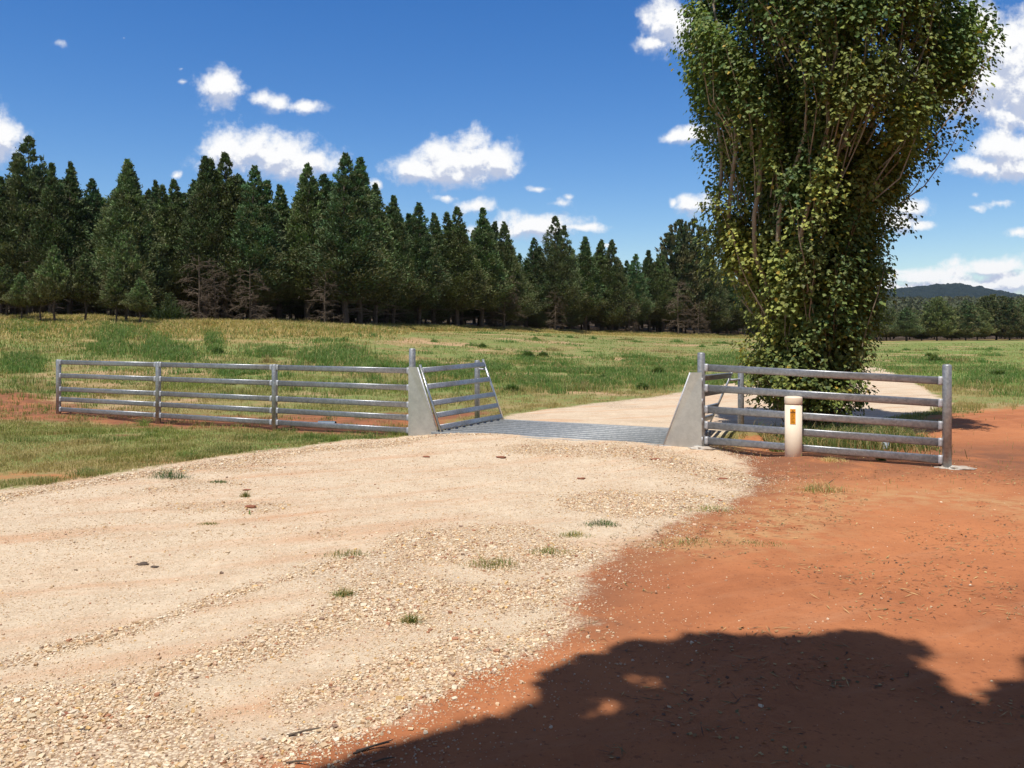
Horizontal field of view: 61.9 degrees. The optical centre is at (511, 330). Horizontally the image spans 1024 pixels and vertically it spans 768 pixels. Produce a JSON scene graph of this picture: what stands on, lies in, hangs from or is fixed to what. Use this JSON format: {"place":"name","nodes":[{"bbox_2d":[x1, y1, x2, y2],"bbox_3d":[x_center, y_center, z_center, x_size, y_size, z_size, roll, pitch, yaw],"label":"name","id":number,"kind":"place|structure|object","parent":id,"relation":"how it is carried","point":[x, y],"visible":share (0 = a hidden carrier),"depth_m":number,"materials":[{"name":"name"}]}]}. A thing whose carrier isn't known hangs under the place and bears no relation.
{"place":"outdoors","nodes":[
{"label":"outdoors","id":0,"kind":"place"},
{"bbox_2d":[0,304,1023,767],"bbox_3d":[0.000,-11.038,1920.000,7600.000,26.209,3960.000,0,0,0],"label":"ground","id":1,"kind":"structure","parent":0,"point":[920,730],"depth_m":5.26,"materials":[{"name":"gravel"}]},
{"bbox_2d":[0,264,18,317],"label":"young pine","id":2,"kind":"object","parent":1,"relation":"on","point":[6,283],"visible":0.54,"depth_m":56.73,"materials":[{"name":"green plant"}]},
{"bbox_2d":[0,176,27,313],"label":"cypress pine","id":3,"kind":"object","parent":1,"relation":"on","point":[4,209],"visible":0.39,"depth_m":64.27,"materials":[{"name":"green plant"}]},
{"bbox_2d":[1,272,30,318],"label":"young pine","id":4,"kind":"object","parent":1,"relation":"on","point":[15,293],"visible":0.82,"depth_m":55.58,"materials":[{"name":"green plant"}]},
{"bbox_2d":[22,265,52,320],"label":"young pine","id":5,"kind":"object","parent":1,"relation":"on","point":[33,298],"visible":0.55,"depth_m":54.62,"materials":[{"name":"green plant"}]},
{"bbox_2d":[0,135,80,313],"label":"cypress pine","id":6,"kind":"object","parent":1,"relation":"on","point":[25,204],"visible":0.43,"depth_m":64.92,"materials":[{"name":"green plant"}]},
{"bbox_2d":[18,162,84,313],"bbox_3d":[-35.211,-6.513,65.468,5.349,12.772,5.358,0,0,-26],"label":"cypress pine","id":7,"kind":"object","parent":1,"relation":"on","point":[51,199],"visible":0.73,"depth_m":64.56,"materials":[{"name":"green plant"}]},
{"bbox_2d":[33,245,79,321],"bbox_3d":[-28.901,-2.808,54.117,2.673,5.304,2.528,0,0,-41],"label":"young pine","id":8,"kind":"object","parent":1,"relation":"on","point":[53,286],"visible":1,"depth_m":53.65,"materials":[{"name":"green plant"}]},
{"bbox_2d":[37,161,98,314],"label":"cypress pine","id":9,"kind":"object","parent":1,"relation":"on","point":[73,194],"visible":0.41,"depth_m":66.49,"materials":[{"name":"green plant"}]},
{"bbox_2d":[56,298,97,314],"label":"cypress pine","id":10,"kind":"object","parent":1,"relation":"on","point":[74,312],"visible":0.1,"depth_m":67.98,"materials":[{"name":"green plant"}]},
{"bbox_2d":[58,215,108,315],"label":"cypress pine","id":11,"kind":"object","parent":1,"relation":"on","point":[99,310],"visible":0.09,"depth_m":68.02,"materials":[{"name":"green plant"}]},
{"bbox_2d":[65,252,105,319],"bbox_3d":[-27.569,-2.631,54.890,2.673,4.878,2.528,0,0,-34],"label":"young pine","id":12,"kind":"object","parent":1,"relation":"on","point":[88,291],"visible":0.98,"depth_m":54.56,"materials":[{"name":"green plant"}]},
{"bbox_2d":[61,178,109,314],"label":"cypress pine","id":13,"kind":"object","parent":1,"relation":"on","point":[91,199],"visible":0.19,"depth_m":68.11,"materials":[{"name":"green plant"}]},
{"bbox_2d":[99,266,129,321],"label":"young pine","id":14,"kind":"object","parent":1,"relation":"on","point":[109,298],"visible":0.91,"depth_m":53.63,"materials":[{"name":"green plant"}]},
{"bbox_2d":[100,230,152,319],"bbox_3d":[-25.030,-3.300,55.013,2.941,6.495,2.780,0,0,29],"label":"young pine","id":15,"kind":"object","parent":1,"relation":"on","point":[127,265],"visible":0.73,"depth_m":54.59,"materials":[{"name":"green plant"}]},
{"bbox_2d":[82,158,181,317],"bbox_3d":[-29.369,-6.584,65.007,7.852,13.186,8.140,0,0,17],"label":"cypress pine","id":16,"kind":"object","parent":1,"relation":"on","point":[127,212],"visible":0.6,"depth_m":64.15,"materials":[{"name":"green plant"}]},
{"bbox_2d":[119,277,156,323],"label":"young pine","id":17,"kind":"object","parent":1,"relation":"on","point":[139,302],"visible":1,"depth_m":53.19,"materials":[{"name":"green plant"}]},
{"bbox_2d":[140,180,165,315],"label":"cypress pine","id":18,"kind":"object","parent":1,"relation":"on","point":[153,197],"visible":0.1,"depth_m":70.17,"materials":[{"name":"green plant"}]},
{"bbox_2d":[148,465,190,479],"bbox_3d":[-3.708,1.538,9.205,0.702,0.164,0.911,0,0,0],"label":"weed tuft","id":19,"kind":"object","parent":1,"relation":"on","point":[170,474],"visible":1,"depth_m":9.30,"materials":[{"name":"green plant"}]},
{"bbox_2d":[146,300,193,320],"bbox_3d":[-24.336,-1.376,60.269,6.185,2.002,5.857,0,0,0],"label":"field weed","id":20,"kind":"object","parent":1,"relation":"on","point":[171,313],"visible":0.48,"depth_m":59.86,"materials":[{"name":"green plant"}]},
{"bbox_2d":[144,178,196,309],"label":"cypress pine","id":21,"kind":"object","parent":1,"relation":"on","point":[167,215],"visible":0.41,"depth_m":67.37,"materials":[{"name":"green plant"}]},
{"bbox_2d":[160,292,183,311],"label":"pine sapling","id":22,"kind":"object","parent":1,"relation":"on","point":[169,298],"visible":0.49,"depth_m":62.48,"materials":[{"name":"green plant"}]},
{"bbox_2d":[165,203,211,316],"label":"cypress pine","id":23,"kind":"object","parent":1,"relation":"on","point":[194,298],"visible":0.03,"depth_m":69.22,"materials":[{"name":"green plant"}]},
{"bbox_2d":[183,179,196,317],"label":"cypress pine","id":24,"kind":"object","parent":1,"relation":"on","point":[189,190],"visible":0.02,"depth_m":90.94,"materials":[{"name":"green plant"}]},
{"bbox_2d":[173,256,221,318],"bbox_3d":[-23.437,-2.941,63.523,3.603,5.377,4.087,0,0,16],"label":"dead tree","id":25,"kind":"object","parent":1,"relation":"on","point":[200,296],"visible":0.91,"depth_m":63.22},
{"bbox_2d":[172,155,234,318],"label":"cypress pine","id":26,"kind":"object","parent":1,"relation":"on","point":[204,197],"visible":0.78,"depth_m":66.63,"materials":[{"name":"green plant"}]},
{"bbox_2d":[190,264,232,320],"bbox_3d":[-22.859,-2.733,64.685,3.370,4.969,2.866,0,0,16],"label":"dead tree","id":27,"kind":"object","parent":1,"relation":"on","point":[214,308],"visible":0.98,"depth_m":64.59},
{"bbox_2d":[175,151,264,319],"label":"cypress pine","id":28,"kind":"object","parent":1,"relation":"on","point":[231,199],"visible":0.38,"depth_m":68.24,"materials":[{"name":"green plant"}]},
{"bbox_2d":[56,348,437,435],"bbox_3d":[-4.924,1.083,14.588,8.593,1.633,0.116,0,0,26],"label":"rail fence","id":29,"kind":"object","parent":1,"relation":"on","point":[419,417],"visible":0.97,"depth_m":14.13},
{"bbox_2d":[224,268,271,319],"bbox_3d":[-19.846,-2.583,64.613,3.616,4.756,3.188,0,0,-43],"label":"dead tree","id":30,"kind":"object","parent":1,"relation":"on","point":[249,303],"visible":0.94,"depth_m":64.83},
{"bbox_2d":[208,184,289,318],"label":"cypress pine","id":31,"kind":"object","parent":1,"relation":"on","point":[236,303],"visible":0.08,"depth_m":69.81,"materials":[{"name":"green plant"}]},
{"bbox_2d":[210,165,292,319],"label":"cypress pine","id":32,"kind":"object","parent":1,"relation":"on","point":[264,218],"visible":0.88,"depth_m":67.63,"materials":[{"name":"green plant"}]},
{"bbox_2d":[259,184,298,319],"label":"cypress pine","id":33,"kind":"object","parent":1,"relation":"on","point":[282,204],"visible":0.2,"depth_m":71.39,"materials":[{"name":"green plant"}]},
{"bbox_2d":[273,297,318,320],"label":"cypress pine","id":34,"kind":"object","parent":1,"relation":"on","point":[298,310],"visible":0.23,"depth_m":72.19,"materials":[{"name":"green plant"}]},
{"bbox_2d":[263,162,334,321],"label":"cypress pine","id":35,"kind":"object","parent":1,"relation":"on","point":[302,213],"visible":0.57,"depth_m":69.84,"materials":[{"name":"green plant"}]},
{"bbox_2d":[299,301,337,320],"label":"cypress pine","id":36,"kind":"object","parent":1,"relation":"on","point":[314,314],"visible":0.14,"depth_m":74.38,"materials":[{"name":"green plant"}]},
{"bbox_2d":[285,173,354,321],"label":"cypress pine","id":37,"kind":"object","parent":1,"relation":"on","point":[323,182],"visible":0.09,"depth_m":71.87,"materials":[{"name":"green plant"}]},
{"bbox_2d":[304,268,345,322],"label":"dead tree","id":38,"kind":"object","parent":1,"relation":"on","point":[325,305],"visible":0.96,"depth_m":66.61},
{"bbox_2d":[294,151,393,323],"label":"cypress pine","id":39,"kind":"object","parent":1,"relation":"on","point":[353,226],"visible":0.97,"depth_m":68.16,"materials":[{"name":"green plant"}]},
{"bbox_2d":[329,584,361,597],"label":"weed tuft","id":40,"kind":"object","parent":1,"relation":"on","point":[343,593],"visible":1,"depth_m":5.11,"materials":[{"name":"green plant"}]},
{"bbox_2d":[317,547,375,558],"bbox_3d":[-1.159,1.582,6.104,0.463,0.054,0.323,0,0,21],"label":"weed tuft","id":41,"kind":"object","parent":1,"relation":"on","point":[348,552],"visible":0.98,"depth_m":6.09,"materials":[{"name":"green plant"}]},
{"bbox_2d":[341,302,381,321],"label":"cypress pine","id":42,"kind":"object","parent":1,"relation":"on","point":[364,312],"visible":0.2,"depth_m":75.00,"materials":[{"name":"green plant"}]},
{"bbox_2d":[334,156,397,323],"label":"cypress pine","id":43,"kind":"object","parent":1,"relation":"on","point":[360,162],"visible":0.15,"depth_m":72.25,"materials":[{"name":"green plant"}]},
{"bbox_2d":[352,183,411,323],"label":"cypress pine","id":44,"kind":"object","parent":1,"relation":"on","point":[398,279],"visible":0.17,"depth_m":73.75,"materials":[{"name":"green plant"}]},
{"bbox_2d":[378,302,417,323],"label":"cypress pine","id":45,"kind":"object","parent":1,"relation":"on","point":[409,319],"visible":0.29,"depth_m":81.73,"materials":[{"name":"green plant"}]},
{"bbox_2d":[378,214,422,323],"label":"cypress pine","id":46,"kind":"object","parent":1,"relation":"on","point":[386,317],"visible":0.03,"depth_m":80.01,"materials":[{"name":"green plant"}]},
{"bbox_2d":[385,195,428,324],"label":"cypress pine","id":47,"kind":"object","parent":1,"relation":"on","point":[400,235],"visible":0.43,"depth_m":79.32,"materials":[{"name":"green plant"}]},
{"bbox_2d":[395,608,439,623],"bbox_3d":[-0.530,1.575,4.663,0.316,0.075,0.284,0,0,0],"label":"weed tuft","id":48,"kind":"object","parent":1,"relation":"on","point":[409,619],"visible":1,"depth_m":4.69,"materials":[{"name":"green plant"}]},
{"bbox_2d":[401,202,456,324],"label":"cypress pine","id":49,"kind":"object","parent":1,"relation":"on","point":[420,252],"visible":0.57,"depth_m":82.30,"materials":[{"name":"green plant"}]},
{"bbox_2d":[0,312,875,513],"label":"dry grass","id":50,"kind":"structure","parent":1,"relation":"on","point":[295,328],"depth_m":55.65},
{"bbox_2d":[421,212,457,324],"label":"cypress pine","id":51,"kind":"object","parent":1,"relation":"on","point":[434,229],"visible":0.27,"depth_m":86.59,"materials":[{"name":"green plant"}]},
{"bbox_2d":[424,268,461,323],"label":"cypress pine","id":52,"kind":"object","parent":1,"relation":"on","point":[447,313],"visible":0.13,"depth_m":88.19,"materials":[{"name":"green plant"}]},
{"bbox_2d":[419,359,503,431],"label":"wing panel","id":53,"kind":"structure","parent":1,"relation":"on","point":[477,381],"depth_m":13.65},
{"bbox_2d":[434,206,493,326],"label":"cypress pine","id":54,"kind":"object","parent":1,"relation":"on","point":[465,285],"visible":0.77,"depth_m":86.92,"materials":[{"name":"green plant"}]},
{"bbox_2d":[459,309,479,324],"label":"cypress pine","id":55,"kind":"object","parent":1,"relation":"on","point":[468,315],"visible":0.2,"depth_m":97.67,"materials":[{"name":"green plant"}]},
{"bbox_2d":[467,207,516,327],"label":"cypress pine","id":56,"kind":"object","parent":1,"relation":"on","point":[486,250],"visible":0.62,"depth_m":90.92,"materials":[{"name":"green plant"}]},
{"bbox_2d":[459,549,529,570],"bbox_3d":[-0.111,1.556,5.755,0.509,0.098,0.381,0,0,28],"label":"weed tuft","id":57,"kind":"object","parent":1,"relation":"on","point":[495,564],"visible":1,"depth_m":5.76,"materials":[{"name":"green plant"}]},
{"bbox_2d":[486,221,509,326],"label":"cypress pine","id":58,"kind":"object","parent":1,"relation":"on","point":[495,228],"visible":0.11,"depth_m":97.34,"materials":[{"name":"green plant"}]},
{"bbox_2d":[474,221,539,325],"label":"cypress pine","id":59,"kind":"object","parent":1,"relation":"on","point":[507,247],"visible":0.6,"depth_m":94.26,"materials":[{"name":"green plant"}]},
{"bbox_2d":[487,273,527,327],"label":"dead tree","id":60,"kind":"object","parent":1,"relation":"on","point":[504,313],"visible":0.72,"depth_m":92.74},
{"bbox_2d":[0,418,1023,767],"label":"gravel","id":61,"kind":"structure","parent":1,"relation":"on","point":[442,654],"depth_m":4.92,"materials":[{"name":"gravel"}]},
{"bbox_2d":[0,312,1023,492],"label":"grass","id":62,"kind":"structure","parent":1,"relation":"on","point":[233,447],"depth_m":17.69,"materials":[{"name":"plant"}]},
{"bbox_2d":[0,314,1023,399],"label":"long grass","id":63,"kind":"structure","parent":1,"relation":"on","point":[157,347],"depth_m":33.59,"materials":[{"name":"plant"}]},
{"bbox_2d":[506,252,543,325],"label":"cypress pine","id":64,"kind":"object","parent":1,"relation":"on","point":[531,312],"visible":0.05,"depth_m":100.07,"materials":[{"name":"green plant"}]},
{"bbox_2d":[521,260,552,327],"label":"cypress pine","id":65,"kind":"object","parent":1,"relation":"on","point":[527,269],"visible":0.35,"depth_m":103.10,"materials":[{"name":"green plant"}]},
{"bbox_2d":[521,237,558,327],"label":"cypress pine","id":66,"kind":"object","parent":1,"relation":"on","point":[536,264],"visible":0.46,"depth_m":104.46,"materials":[{"name":"green plant"}]},
{"bbox_2d":[528,305,551,328],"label":"cypress pine","id":67,"kind":"object","parent":1,"relation":"on","point":[541,323],"visible":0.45,"depth_m":103.92,"materials":[{"name":"green plant"}]},
{"bbox_2d":[525,541,573,559],"bbox_3d":[0.273,1.562,6.100,0.471,0.076,0.335,0,0,29],"label":"weed tuft","id":68,"kind":"object","parent":1,"relation":"on","point":[551,551],"visible":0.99,"depth_m":6.09,"materials":[{"name":"green plant"}]},
{"bbox_2d":[542,291,565,329],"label":"dead tree","id":69,"kind":"object","parent":1,"relation":"on","point":[554,320],"visible":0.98,"depth_m":103.30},
{"bbox_2d":[534,215,589,329],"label":"cypress pine","id":70,"kind":"object","parent":1,"relation":"on","point":[560,266],"visible":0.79,"depth_m":104.70,"materials":[{"name":"green plant"}]},
{"bbox_2d":[561,310,582,329],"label":"cypress pine","id":71,"kind":"object","parent":1,"relation":"on","point":[572,321],"visible":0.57,"depth_m":111.71,"materials":[{"name":"green plant"}]},
{"bbox_2d":[431,419,715,445],"bbox_3d":[0.939,1.602,12.805,3.750,0.214,2.080,0,0,27],"label":"cattle grid","id":72,"kind":"object","parent":1,"relation":"on","point":[587,431],"visible":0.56,"depth_m":12.79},
{"bbox_2d":[558,244,590,328],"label":"cypress pine","id":73,"kind":"object","parent":1,"relation":"on","point":[579,305],"visible":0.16,"depth_m":111.77,"materials":[{"name":"green plant"}]},
{"bbox_2d":[155,446,1023,767],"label":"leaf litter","id":74,"kind":"object","parent":1,"relation":"on","point":[809,632],"visible":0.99,"depth_m":4.58,"materials":[{"name":"plant"}]},
{"bbox_2d":[574,236,608,331],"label":"cypress pine","id":75,"kind":"object","parent":1,"relation":"on","point":[588,267],"visible":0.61,"depth_m":112.65,"materials":[{"name":"green plant"}]},
{"bbox_2d":[577,518,624,527],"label":"weed tuft","id":76,"kind":"object","parent":1,"relation":"on","point":[597,523],"visible":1,"depth_m":7.01,"materials":[{"name":"green plant"}]},
{"bbox_2d":[589,239,629,330],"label":"cypress pine","id":77,"kind":"object","parent":1,"relation":"on","point":[600,258],"visible":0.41,"depth_m":114.20,"materials":[{"name":"green plant"}]},
{"bbox_2d":[590,239,640,330],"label":"cypress pine","id":78,"kind":"object","parent":1,"relation":"on","point":[616,319],"visible":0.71,"depth_m":113.92,"materials":[{"name":"green plant"}]},
{"bbox_2d":[625,254,659,331],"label":"cypress pine","id":79,"kind":"object","parent":1,"relation":"on","point":[636,283],"visible":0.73,"depth_m":117.68,"materials":[{"name":"green plant"}]},
{"bbox_2d":[639,250,669,332],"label":"cypress pine","id":80,"kind":"object","parent":1,"relation":"on","point":[648,267],"visible":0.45,"depth_m":119.90,"materials":[{"name":"green plant"}]},
{"bbox_2d":[650,254,684,332],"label":"cypress pine","id":81,"kind":"object","parent":1,"relation":"on","point":[664,284],"visible":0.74,"depth_m":119.67,"materials":[{"name":"green plant"}]},
{"bbox_2d":[661,280,693,333],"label":"dead tree","id":82,"kind":"object","parent":1,"relation":"on","point":[678,318],"visible":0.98,"depth_m":118.30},
{"bbox_2d":[653,536,722,548],"bbox_3d":[1.299,1.576,6.356,0.755,0.061,0.509,0,0,0],"label":"weed tuft","id":83,"kind":"object","parent":1,"relation":"on","point":[688,540],"visible":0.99,"depth_m":6.39,"materials":[{"name":"green plant"}]},
{"bbox_2d":[653,219,724,331],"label":"gum tree","id":84,"kind":"object","parent":1,"relation":"on","point":[672,246],"visible":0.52,"depth_m":122.43,"materials":[{"name":"green plant"}]},
{"bbox_2d":[688,303,710,333],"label":"dead tree","id":85,"kind":"object","parent":1,"relation":"on","point":[695,327],"visible":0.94,"depth_m":119.92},
{"bbox_2d":[676,218,727,333],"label":"gum tree","id":86,"kind":"object","parent":1,"relation":"on","point":[698,236],"visible":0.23,"depth_m":124.05,"materials":[{"name":"green plant"}]},
{"bbox_2d":[692,249,734,332],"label":"cypress pine","id":87,"kind":"object","parent":1,"relation":"on","point":[724,319],"visible":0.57,"depth_m":123.15,"materials":[{"name":"green plant"}]},
{"bbox_2d":[706,312,737,334],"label":"cypress pine","id":88,"kind":"object","parent":1,"relation":"on","point":[733,324],"visible":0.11,"depth_m":126.98,"materials":[{"name":"green plant"}]},
{"bbox_2d":[705,373,743,431],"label":"wing panel","id":89,"kind":"structure","parent":1,"relation":"on","point":[740,380],"depth_m":12.71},
{"bbox_2d":[719,268,747,334],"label":"cypress pine","id":90,"kind":"object","parent":1,"relation":"on","point":[731,299],"visible":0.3,"depth_m":126.02,"materials":[{"name":"green plant"}]},
{"bbox_2d":[728,279,761,334],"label":"cypress pine","id":91,"kind":"object","parent":1,"relation":"on","point":[740,321],"visible":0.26,"depth_m":126.17,"materials":[{"name":"green plant"}]},
{"bbox_2d":[784,396,802,456],"bbox_3d":[3.420,1.299,10.370,0.210,1.002,0.210,0,0,0],"label":"marker post","id":92,"kind":"object","parent":1,"relation":"on","point":[793,426],"visible":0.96,"depth_m":10.28,"materials":[{"name":"beige plastic"}]},
{"bbox_2d":[663,352,951,467],"bbox_3d":[3.506,1.090,10.482,3.373,1.620,0.116,0,0,25],"label":"rail fence","id":93,"kind":"object","parent":1,"relation":"on","point":[689,424],"visible":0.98,"depth_m":10.38,"materials":[{"name":"metal"}]},
{"bbox_2d":[790,479,859,494],"bbox_3d":[3.094,1.535,8.535,0.753,0.155,0.520,0,0,0],"label":"weed tuft","id":94,"kind":"object","parent":1,"relation":"on","point":[812,485],"visible":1,"depth_m":8.46,"materials":[{"name":"green plant"}]},
{"bbox_2d":[666,0,1010,428],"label":"poplar tree","id":95,"kind":"object","parent":1,"relation":"on","point":[821,179],"visible":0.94,"depth_m":12.56,"materials":[{"name":"green plant"}]},
{"bbox_2d":[879,306,904,340],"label":"paddock tree","id":96,"kind":"object","parent":1,"relation":"on","point":[893,319],"visible":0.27,"depth_m":170.58,"materials":[{"name":"green plant"}]},
{"bbox_2d":[886,307,927,340],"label":"paddock tree","id":97,"kind":"object","parent":1,"relation":"on","point":[906,318],"visible":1,"depth_m":165.22,"materials":[{"name":"green plant"}]},
{"bbox_2d":[909,296,959,340],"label":"paddock tree","id":98,"kind":"object","parent":1,"relation":"on","point":[943,322],"visible":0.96,"depth_m":164.13,"materials":[{"name":"green plant"}]},
{"bbox_2d":[880,295,1023,316],"bbox_3d":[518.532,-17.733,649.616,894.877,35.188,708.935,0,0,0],"label":"woods","id":99,"kind":"object","parent":1,"relation":"on","point":[913,302],"visible":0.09,"depth_m":577.90,"materials":[{"name":"green plant"}]},
{"bbox_2d":[934,465,975,469],"bbox_3d":[5.072,1.572,9.747,0.466,0.071,0.242,0,0,0],"label":"concrete footing","id":100,"kind":"object","parent":1,"relation":"on","point":[953,467],"visible":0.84,"depth_m":9.68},
{"bbox_2d":[953,300,985,340],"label":"paddock tree","id":101,"kind":"object","parent":1,"relation":"on","point":[970,325],"visible":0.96,"depth_m":166.75,"materials":[{"name":"green plant"}]},
{"bbox_2d":[968,306,1000,339],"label":"paddock tree","id":102,"kind":"object","parent":1,"relation":"on","point":[987,328],"visible":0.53,"depth_m":168.52,"materials":[{"name":"green plant"}]},
{"bbox_2d":[974,294,1023,339],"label":"paddock tree","id":103,"kind":"object","parent":1,"relation":"on","point":[992,308],"visible":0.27,"depth_m":173.22,"materials":[{"name":"green plant"}]},
{"bbox_2d":[990,298,1023,339],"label":"paddock tree","id":104,"kind":"object","parent":1,"relation":"on","point":[1014,317],"visible":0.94,"depth_m":168.81,"materials":[{"name":"green plant"}]},
{"bbox_2d":[0,0,1023,294],"label":"sky","id":105,"kind":"structure","parent":0,"point":[528,113],"materials":[{"name":"blue"}]},
{"bbox_2d":[751,419,966,456],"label":"grass","id":106,"kind":"structure","parent":0,"point":[843,443],"depth_m":11.73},
{"bbox_2d":[881,283,1023,298],"bbox_3d":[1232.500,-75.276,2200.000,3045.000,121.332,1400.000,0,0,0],"label":"hills","id":107,"kind":"structure","parent":0,"point":[952,290],"depth_m":2235.92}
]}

